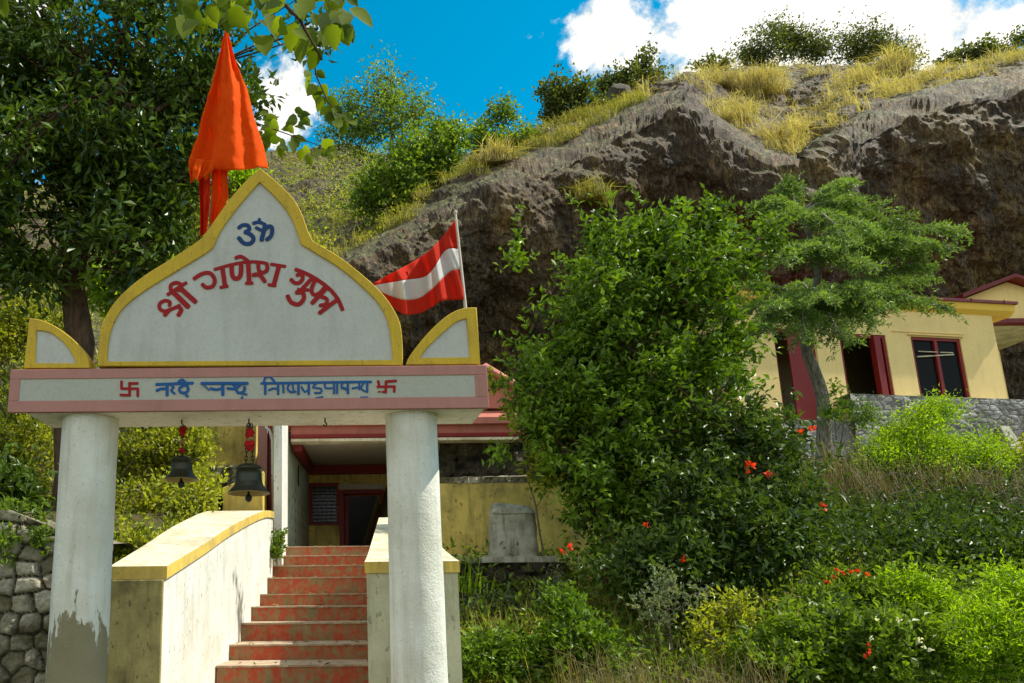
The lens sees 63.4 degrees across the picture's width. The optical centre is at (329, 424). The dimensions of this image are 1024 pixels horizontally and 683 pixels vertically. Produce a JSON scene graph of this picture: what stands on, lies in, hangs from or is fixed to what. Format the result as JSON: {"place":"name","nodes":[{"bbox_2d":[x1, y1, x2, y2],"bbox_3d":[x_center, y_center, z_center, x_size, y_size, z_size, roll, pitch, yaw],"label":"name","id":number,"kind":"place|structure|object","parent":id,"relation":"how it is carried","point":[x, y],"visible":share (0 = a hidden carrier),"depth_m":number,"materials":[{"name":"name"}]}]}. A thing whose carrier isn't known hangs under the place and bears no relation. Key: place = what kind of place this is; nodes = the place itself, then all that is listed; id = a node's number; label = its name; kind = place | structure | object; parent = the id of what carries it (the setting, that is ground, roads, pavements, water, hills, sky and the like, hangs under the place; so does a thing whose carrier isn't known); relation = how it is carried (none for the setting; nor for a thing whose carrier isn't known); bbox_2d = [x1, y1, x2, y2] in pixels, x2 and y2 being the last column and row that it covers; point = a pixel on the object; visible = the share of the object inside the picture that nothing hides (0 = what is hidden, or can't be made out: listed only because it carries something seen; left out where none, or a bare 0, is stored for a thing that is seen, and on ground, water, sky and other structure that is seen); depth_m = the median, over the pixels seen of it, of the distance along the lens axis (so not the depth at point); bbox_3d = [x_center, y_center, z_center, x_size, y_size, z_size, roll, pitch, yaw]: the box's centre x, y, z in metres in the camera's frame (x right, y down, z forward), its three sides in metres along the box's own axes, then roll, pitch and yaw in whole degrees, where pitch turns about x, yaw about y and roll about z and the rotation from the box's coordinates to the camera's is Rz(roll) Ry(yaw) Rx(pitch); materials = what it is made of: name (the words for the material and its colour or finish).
{"place":"outdoors","nodes":[
{"label":"outdoors","id":0,"kind":"place"},
{"bbox_2d":[256,106,337,165],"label":"leafy twig","id":1,"kind":"object","parent":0,"point":[268,136],"visible":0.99,"depth_m":6.52,"materials":[{"name":"green plant"}]},
{"bbox_2d":[0,57,1023,478],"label":"hillside","id":2,"kind":"structure","parent":0,"point":[952,151],"depth_m":22.66,"materials":[{"name":"grey stone"}]},
{"bbox_2d":[0,134,418,456],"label":"hill scrub","id":3,"kind":"object","parent":2,"relation":"on","point":[319,207],"visible":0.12,"depth_m":30.89,"materials":[{"name":"green plant"}]},
{"bbox_2d":[309,40,448,201],"bbox_3d":[1.650,-9.740,26.880,4.719,6.532,3.427,-1,-12,0],"label":"tall slender tree","id":4,"kind":"object","parent":2,"relation":"on","point":[369,124],"visible":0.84,"depth_m":26.61,"materials":[{"name":"green plant"}]},
{"bbox_2d":[332,116,445,226],"bbox_3d":[1.773,-7.116,23.044,3.214,3.161,2.305,-6,-13,23],"label":"ridge bush","id":5,"kind":"object","parent":2,"relation":"on","point":[401,175],"visible":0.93,"depth_m":22.67,"materials":[{"name":"green plant"}]},
{"bbox_2d":[405,102,478,198],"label":"ridge bush","id":6,"kind":"object","parent":2,"relation":"on","point":[450,134],"visible":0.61,"depth_m":23.39,"materials":[{"name":"green plant"}]},
{"bbox_2d":[298,86,650,256],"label":"ridge grass","id":7,"kind":"structure","parent":2,"relation":"on","point":[600,111],"depth_m":23.42,"materials":[{"name":"yellow plant"}]},
{"bbox_2d":[463,131,531,167],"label":"grass tuft","id":8,"kind":"object","parent":2,"relation":"on","point":[496,155],"visible":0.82,"depth_m":21.84,"materials":[{"name":"yellow plant"}]},
{"bbox_2d":[462,87,549,164],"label":"ridge bush","id":9,"kind":"object","parent":2,"relation":"on","point":[502,113],"visible":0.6,"depth_m":25.28,"materials":[{"name":"green plant"}]},
{"bbox_2d":[531,62,620,126],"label":"ridge bush","id":10,"kind":"object","parent":2,"relation":"on","point":[557,97],"visible":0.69,"depth_m":26.68,"materials":[{"name":"green plant"}]},
{"bbox_2d":[562,170,622,207],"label":"grass tuft","id":11,"kind":"object","parent":2,"relation":"on","point":[597,193],"visible":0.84,"depth_m":20.67,"materials":[{"name":"yellow plant"}]},
{"bbox_2d":[602,83,631,109],"bbox_3d":[10.052,-11.418,28.041,1.016,1.169,0.926,-1,-12,0],"label":"boulder","id":12,"kind":"object","parent":2,"relation":"on","point":[619,88],"visible":0.4,"depth_m":27.73,"materials":[{"name":"grey stone"}]},
{"bbox_2d":[589,32,673,101],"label":"ridge bush","id":13,"kind":"object","parent":2,"relation":"on","point":[625,75],"visible":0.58,"depth_m":29.06,"materials":[{"name":"green plant"}]},
{"bbox_2d":[684,47,738,71],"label":"ridge bush","id":14,"kind":"object","parent":2,"relation":"on","point":[725,60],"visible":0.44,"depth_m":34.74,"materials":[{"name":"green plant"}]},
{"bbox_2d":[692,53,766,91],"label":"grass tuft","id":15,"kind":"object","parent":2,"relation":"on","point":[729,80],"visible":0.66,"depth_m":30.44,"materials":[{"name":"yellow plant"}]},
{"bbox_2d":[710,97,770,124],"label":"grass tuft","id":16,"kind":"object","parent":2,"relation":"on","point":[733,112],"visible":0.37,"depth_m":25.49,"materials":[{"name":"yellow plant"}]},
{"bbox_2d":[736,51,806,95],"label":"grass tuft","id":17,"kind":"object","parent":2,"relation":"on","point":[765,81],"visible":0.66,"depth_m":30.57,"materials":[{"name":"yellow plant"}]},
{"bbox_2d":[730,106,826,149],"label":"grass tuft","id":18,"kind":"object","parent":2,"relation":"on","point":[786,130],"visible":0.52,"depth_m":24.55,"materials":[{"name":"yellow plant"}]},
{"bbox_2d":[723,6,849,67],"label":"ridge bush","id":19,"kind":"object","parent":2,"relation":"on","point":[790,40],"visible":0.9,"depth_m":37.29,"materials":[{"name":"green plant"}]},
{"bbox_2d":[616,40,1023,155],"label":"dry grass","id":20,"kind":"structure","parent":2,"relation":"on","point":[887,88],"depth_m":28.07,"materials":[{"name":"yellow plant"}]},
{"bbox_2d":[819,56,890,87],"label":"grass tuft","id":21,"kind":"object","parent":2,"relation":"on","point":[858,74],"visible":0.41,"depth_m":30.31,"materials":[{"name":"yellow plant"}]},
{"bbox_2d":[826,5,929,69],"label":"ridge bush","id":22,"kind":"object","parent":2,"relation":"on","point":[867,47],"visible":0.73,"depth_m":37.10,"materials":[{"name":"green plant"}]},
{"bbox_2d":[850,25,937,74],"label":"grass tuft","id":23,"kind":"object","parent":2,"relation":"on","point":[892,61],"visible":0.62,"depth_m":32.05,"materials":[{"name":"yellow plant"}]},
{"bbox_2d":[931,24,1023,66],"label":"ridge bush","id":24,"kind":"object","parent":2,"relation":"on","point":[974,51],"visible":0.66,"depth_m":32.66,"materials":[{"name":"green plant"}]},
{"bbox_2d":[2,0,1023,184],"label":"sky","id":25,"kind":"structure","parent":0,"point":[470,49],"materials":[{"name":"blue"}]},
{"bbox_2d":[40,455,1023,682],"bbox_3d":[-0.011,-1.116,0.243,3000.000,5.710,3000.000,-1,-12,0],"label":"ground","id":26,"kind":"structure","parent":0,"point":[379,511],"depth_m":9.32,"materials":[{"name":"soil"}]},
{"bbox_2d":[0,0,38,17],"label":"leaf sprig","id":27,"kind":"object","parent":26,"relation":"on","point":[4,7],"visible":1,"depth_m":3.49,"materials":[{"name":"green plant"}]},
{"bbox_2d":[0,367,53,504],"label":"bank bush","id":28,"kind":"object","parent":26,"relation":"on","point":[21,429],"visible":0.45,"depth_m":10.38,"materials":[{"name":"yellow plant"}]},
{"bbox_2d":[0,510,137,682],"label":"rubble wall","id":29,"kind":"structure","parent":26,"relation":"on","point":[25,589],"depth_m":6.68,"materials":[{"name":"stone"}]},
{"bbox_2d":[0,494,56,568],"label":"herb bush","id":30,"kind":"object","parent":29,"relation":"on","point":[38,535],"visible":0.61,"depth_m":6.77,"materials":[{"name":"green plant"}]},
{"bbox_2d":[0,441,58,520],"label":"bank bush","id":31,"kind":"object","parent":29,"relation":"on","point":[17,483],"visible":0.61,"depth_m":8.15,"materials":[{"name":"green plant"}]},
{"bbox_2d":[0,184,235,396],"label":"bank bush","id":32,"kind":"object","parent":26,"relation":"on","point":[14,333],"visible":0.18,"depth_m":14.48,"materials":[{"name":"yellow plant"}]},
{"bbox_2d":[0,0,339,510],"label":"broadleaf tree","id":33,"kind":"object","parent":26,"relation":"on","point":[125,136],"visible":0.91,"depth_m":9.95,"materials":[{"name":"green plant"}]},
{"bbox_2d":[116,426,225,497],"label":"bank bush","id":34,"kind":"object","parent":26,"relation":"on","point":[153,448],"visible":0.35,"depth_m":11.36,"materials":[{"name":"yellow plant"}]},
{"bbox_2d":[112,455,230,564],"bbox_3d":[-2.078,1.006,8.870,1.778,1.826,3.411,-1,-12,0],"label":"bank bush","id":35,"kind":"object","parent":26,"relation":"on","point":[188,500],"visible":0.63,"depth_m":9.49,"materials":[{"name":"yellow plant"}]},
{"bbox_2d":[87,167,273,317],"bbox_3d":[-2.305,-2.444,12.293,1.743,4.845,2.960,-11,-16,40],"label":"bank bush","id":36,"kind":"object","parent":26,"relation":"on","point":[234,176],"visible":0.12,"depth_m":11.65,"materials":[{"name":"green plant"}]},
{"bbox_2d":[107,510,273,682],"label":"parapet wall","id":37,"kind":"structure","parent":26,"relation":"on","point":[185,596],"depth_m":6.08,"materials":[{"name":"white paint"}]},
{"bbox_2d":[270,526,288,564],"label":"crack weed","id":38,"kind":"object","parent":37,"relation":"attached to","point":[276,550],"visible":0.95,"depth_m":10.11,"materials":[{"name":"green plant"}]},
{"bbox_2d":[161,426,257,475],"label":"side building","id":39,"kind":"structure","parent":26,"relation":"on","point":[232,440],"depth_m":12.83,"materials":[{"name":"paint"}]},
{"bbox_2d":[198,465,237,498],"bbox_3d":[-1.688,0.931,12.338,0.789,0.557,1.081,-1,-12,0],"label":"rubble ledge","id":40,"kind":"object","parent":26,"relation":"on","point":[230,470],"visible":0.27,"depth_m":11.87,"materials":[{"name":"stone"}]},
{"bbox_2d":[223,471,266,510],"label":"yellow block","id":41,"kind":"structure","parent":26,"relation":"on","point":[240,503],"depth_m":10.63,"materials":[{"name":"paint"}]},
{"bbox_2d":[8,169,488,682],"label":"temple gateway","id":42,"kind":"object","parent":26,"relation":"on","point":[255,305],"visible":1,"depth_m":4.99,"materials":[{"name":"white paint"}]},
{"bbox_2d":[164,425,198,487],"bbox_3d":[-0.967,0.206,5.228,0.225,0.416,0.225,-1,-12,0],"label":"temple bell","id":43,"kind":"object","parent":42,"relation":"hanging from","point":[181,473],"visible":0.99,"depth_m":5.17,"materials":[{"name":"brown metal"}]},
{"bbox_2d":[189,31,267,236],"bbox_3d":[-0.705,-1.615,5.519,0.542,2.681,0.199,-1,-12,0],"label":"saffron flag","id":44,"kind":"object","parent":42,"relation":"on","point":[228,137],"visible":0.95,"depth_m":5.61,"materials":[{"name":"fabric"}]},
{"bbox_2d":[227,423,269,501],"bbox_3d":[-0.511,0.234,5.047,0.268,0.506,0.268,-1,-12,0],"label":"temple bell","id":45,"kind":"object","parent":42,"relation":"hanging from","point":[248,485],"visible":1,"depth_m":4.98,"materials":[{"name":"brown metal"}]},
{"bbox_2d":[373,210,466,314],"bbox_3d":[0.622,-0.900,5.424,0.668,1.219,0.188,-1,-12,0],"label":"red white flag","id":46,"kind":"object","parent":42,"relation":"on","point":[432,277],"visible":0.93,"depth_m":5.47,"materials":[{"name":"fabric"}]},
{"bbox_2d":[166,0,372,71],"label":"overhanging branch","id":47,"kind":"object","parent":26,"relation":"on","point":[336,25],"visible":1,"depth_m":3.35,"materials":[{"name":"green plant"}]},
{"bbox_2d":[304,67,356,136],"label":"hanging twig","id":48,"kind":"object","parent":47,"relation":"hanging from","point":[333,112],"visible":0.99,"depth_m":3.58,"materials":[{"name":"green plant"}]},
{"bbox_2d":[216,546,369,682],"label":"stairway","id":49,"kind":"object","parent":26,"relation":"on","point":[345,656],"visible":0.9,"depth_m":7.94,"materials":[{"name":"red paint"}]},
{"bbox_2d":[239,545,361,664],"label":"fallen leaves","id":50,"kind":"object","parent":49,"relation":"on","point":[319,661],"visible":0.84,"depth_m":8.58,"materials":[{"name":"brown plant"}]},
{"bbox_2d":[258,363,531,564],"bbox_3d":[1.256,1.058,14.096,4.667,3.605,6.600,-1,-12,0],"label":"temple porch","id":51,"kind":"object","parent":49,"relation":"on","point":[326,485],"visible":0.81,"depth_m":13.37,"materials":[{"name":"paint"}]},
{"bbox_2d":[309,483,339,524],"bbox_3d":[-0.105,1.527,15.455,0.599,0.812,0.110,-1,-12,0],"label":"window","id":52,"kind":"structure","parent":51,"relation":"in","point":[311,485],"depth_m":15.43,"materials":[{"name":"red paint"}]},
{"bbox_2d":[313,487,336,522],"bbox_3d":[-0.105,1.549,15.557,0.699,0.912,0.020,-1,-12,0],"label":"window pane","id":53,"kind":"structure","parent":51,"relation":"in","point":[324,503],"depth_m":15.55,"materials":[{"name":"grey glass"}]},
{"bbox_2d":[344,496,348,545],"bbox_3d":[0.326,2.044,15.776,0.070,1.211,0.700,-1,-12,0],"label":"door leaf","id":54,"kind":"structure","parent":51,"relation":"in","point":[346,517],"depth_m":15.47,"materials":[{"name":"red paint"}]},
{"bbox_2d":[365,518,462,682],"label":"parapet wall","id":55,"kind":"structure","parent":26,"relation":"on","point":[378,602],"depth_m":5.26,"materials":[{"name":"white paint"}]},
{"bbox_2d":[458,556,567,607],"bbox_3d":[1.847,1.995,8.563,1.268,1.115,1.009,-1,-12,0],"label":"stone ledge","id":56,"kind":"object","parent":26,"relation":"on","point":[536,563],"visible":0.2,"depth_m":8.24,"materials":[{"name":"concrete"}]},
{"bbox_2d":[488,503,538,556],"bbox_3d":[1.977,1.143,8.689,0.520,0.597,0.304,-1,-12,0],"label":"standing stone","id":57,"kind":"object","parent":56,"relation":"on","point":[510,525],"visible":1,"depth_m":8.56,"materials":[{"name":"stone"}]},
{"bbox_2d":[487,366,569,555],"bbox_3d":[2.152,0.365,8.668,0.625,2.176,0.982,9,-15,-37],"label":"climbing plant","id":58,"kind":"object","parent":56,"relation":"on","point":[551,479],"visible":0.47,"depth_m":8.55,"materials":[{"name":"green plant"}]},
{"bbox_2d":[459,562,568,633],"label":"herb bush","id":59,"kind":"object","parent":26,"relation":"on","point":[502,605],"visible":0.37,"depth_m":7.63,"materials":[{"name":"green plant"}]},
{"bbox_2d":[460,620,569,682],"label":"herb bush","id":60,"kind":"object","parent":26,"relation":"on","point":[475,650],"visible":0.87,"depth_m":5.81,"materials":[{"name":"green plant"}]},
{"bbox_2d":[439,475,622,555],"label":"retaining wall","id":61,"kind":"structure","parent":26,"relation":"on","point":[466,503],"depth_m":9.90,"materials":[{"name":"paint"}]},
{"bbox_2d":[438,402,696,484],"bbox_3d":[3.860,1.128,13.773,4.190,2.792,2.414,-1,-12,0],"label":"cave rock","id":62,"kind":"object","parent":26,"relation":"on","point":[460,459],"visible":0.06,"depth_m":12.90,"materials":[{"name":"grey stone"}]},
{"bbox_2d":[521,577,644,682],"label":"herb bush","id":63,"kind":"object","parent":26,"relation":"on","point":[565,611],"visible":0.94,"depth_m":5.70,"materials":[{"name":"green plant"}]},
{"bbox_2d":[482,181,810,602],"bbox_3d":[3.450,-0.300,8.627,3.978,5.061,2.271,-1,-12,0],"label":"leafy shrub","id":64,"kind":"object","parent":26,"relation":"on","point":[678,277],"visible":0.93,"depth_m":8.34,"materials":[{"name":"green plant"}]},
{"bbox_2d":[512,625,809,682],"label":"dry stalks","id":65,"kind":"object","parent":26,"relation":"on","point":[643,672],"visible":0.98,"depth_m":4.95,"materials":[{"name":"brown plant"}]},
{"bbox_2d":[616,560,719,653],"bbox_3d":[2.559,1.374,6.030,0.753,0.695,0.447,1,-12,-9],"label":"herb bush","id":66,"kind":"object","parent":26,"relation":"on","point":[664,600],"visible":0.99,"depth_m":6.02,"materials":[{"name":"green plant"}]},
{"bbox_2d":[559,381,861,633],"bbox_3d":[3.430,0.714,7.386,3.038,2.489,1.720,-1,-12,0],"label":"flowering shrub","id":67,"kind":"object","parent":26,"relation":"on","point":[711,535],"visible":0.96,"depth_m":7.14,"materials":[{"name":"green plant"}]},
{"bbox_2d":[674,585,784,682],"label":"herb bush","id":68,"kind":"object","parent":26,"relation":"on","point":[728,613],"visible":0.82,"depth_m":5.73,"materials":[{"name":"yellow plant"}]},
{"bbox_2d":[442,529,1023,682],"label":"weeds","id":69,"kind":"object","parent":26,"relation":"on","point":[964,584],"visible":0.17,"depth_m":7.43,"materials":[{"name":"green plant"}]},
{"bbox_2d":[458,548,495,593],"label":"grass tuft","id":70,"kind":"object","parent":69,"relation":"on","point":[469,579],"visible":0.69,"depth_m":7.46,"materials":[{"name":"green plant"}]},
{"bbox_2d":[710,590,942,682],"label":"herb bush","id":71,"kind":"object","parent":26,"relation":"on","point":[811,641],"visible":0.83,"depth_m":5.32,"materials":[{"name":"green plant"}]},
{"bbox_2d":[816,377,851,439],"bbox_3d":[8.106,-0.275,12.837,0.645,1.015,0.381,4,-13,-19],"label":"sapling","id":72,"kind":"object","parent":26,"relation":"on","point":[829,411],"visible":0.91,"depth_m":12.84,"materials":[{"name":"green plant"}]},
{"bbox_2d":[709,169,973,475],"bbox_3d":[8.404,-1.764,13.485,4.874,6.067,3.282,4,-13,-19],"label":"cedar tree","id":73,"kind":"object","parent":26,"relation":"on","point":[819,306],"visible":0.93,"depth_m":13.09,"materials":[{"name":"green plant"}]},
{"bbox_2d":[791,559,904,617],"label":"herb bush","id":74,"kind":"object","parent":26,"relation":"on","point":[836,579],"visible":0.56,"depth_m":6.62,"materials":[{"name":"green plant"}]},
{"bbox_2d":[827,383,893,457],"bbox_3d":[8.552,-0.086,12.976,0.781,1.318,1.004,6,-14,-27],"label":"cedar sapling","id":75,"kind":"object","parent":26,"relation":"on","point":[866,415],"visible":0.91,"depth_m":12.93,"materials":[{"name":"green plant"}]},
{"bbox_2d":[726,394,1023,458],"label":"stone terrace wall","id":76,"kind":"structure","parent":26,"relation":"on","point":[998,410],"depth_m":18.70,"materials":[{"name":"stone"}]},
{"bbox_2d":[650,286,1017,421],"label":"yellow house","id":77,"kind":"structure","parent":76,"relation":"on","point":[912,354],"depth_m":19.51,"materials":[{"name":"beige paint"}]},
{"bbox_2d":[785,333,815,420],"bbox_3d":[11.181,-1.138,18.897,0.611,2.199,0.040,1,-12,-9],"label":"door","id":78,"kind":"structure","parent":77,"relation":"in","point":[801,381],"depth_m":18.83,"materials":[{"name":"red paint"}]},
{"bbox_2d":[840,334,893,394],"bbox_3d":[12.821,-1.397,19.197,1.276,1.597,0.100,1,-12,-9],"label":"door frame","id":79,"kind":"structure","parent":77,"relation":"in","point":[883,345],"depth_m":19.25,"materials":[{"name":"red paint"}]},
{"bbox_2d":[910,337,969,397],"bbox_3d":[14.828,-1.349,19.505,1.405,1.597,0.110,1,-12,-9],"label":"window","id":80,"kind":"structure","parent":77,"relation":"in","point":[944,373],"depth_m":19.51,"materials":[{"name":"red paint"}]},
{"bbox_2d":[829,472,940,533],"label":"dead bramble","id":81,"kind":"object","parent":26,"relation":"on","point":[896,492],"visible":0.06,"depth_m":10.03,"materials":[{"name":"plant"}]},
{"bbox_2d":[763,439,1023,577],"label":"bush","id":82,"kind":"object","parent":26,"relation":"on","point":[954,519],"visible":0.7,"depth_m":9.16,"materials":[{"name":"green plant"}]},
{"bbox_2d":[837,593,970,682],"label":"herb bush","id":83,"kind":"object","parent":26,"relation":"on","point":[902,628],"visible":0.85,"depth_m":5.25,"materials":[{"name":"green plant"}]},
{"bbox_2d":[852,555,964,630],"bbox_3d":[4.769,1.516,6.586,0.851,0.892,0.701,-1,-12,0],"label":"herb bush","id":84,"kind":"object","parent":26,"relation":"on","point":[911,591],"visible":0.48,"depth_m":6.52,"materials":[{"name":"green plant"}]},
{"bbox_2d":[794,431,1023,520],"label":"hanging grass","id":85,"kind":"structure","parent":26,"relation":"on","point":[853,484],"depth_m":10.73,"materials":[{"name":"plant"}]},
{"bbox_2d":[832,386,1023,494],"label":"sunlit bush","id":86,"kind":"object","parent":26,"relation":"on","point":[910,439],"visible":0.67,"depth_m":11.85,"materials":[{"name":"green plant"}]},
{"bbox_2d":[913,549,1023,682],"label":"herb bush","id":87,"kind":"object","parent":26,"relation":"on","point":[983,629],"visible":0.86,"depth_m":5.30,"materials":[{"name":"green plant"}]},
{"bbox_2d":[946,553,1013,670],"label":"herb bush","id":88,"kind":"object","parent":26,"relation":"on","point":[990,571],"visible":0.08,"depth_m":6.09,"materials":[{"name":"green plant"}]},
{"bbox_2d":[954,273,1023,398],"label":"gabled house","id":89,"kind":"structure","parent":26,"relation":"on","point":[1009,331],"depth_m":21.72,"materials":[{"name":"beige paint"}]},
{"bbox_2d":[968,461,1023,525],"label":"dead bramble","id":90,"kind":"object","parent":26,"relation":"on","point":[1004,492],"visible":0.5,"depth_m":9.71,"materials":[{"name":"plant"}]},
{"bbox_2d":[992,427,1023,469],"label":"sunlit bush","id":91,"kind":"object","parent":26,"relation":"on","point":[1020,449],"visible":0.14,"depth_m":13.46,"materials":[{"name":"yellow plant"}]}
]}

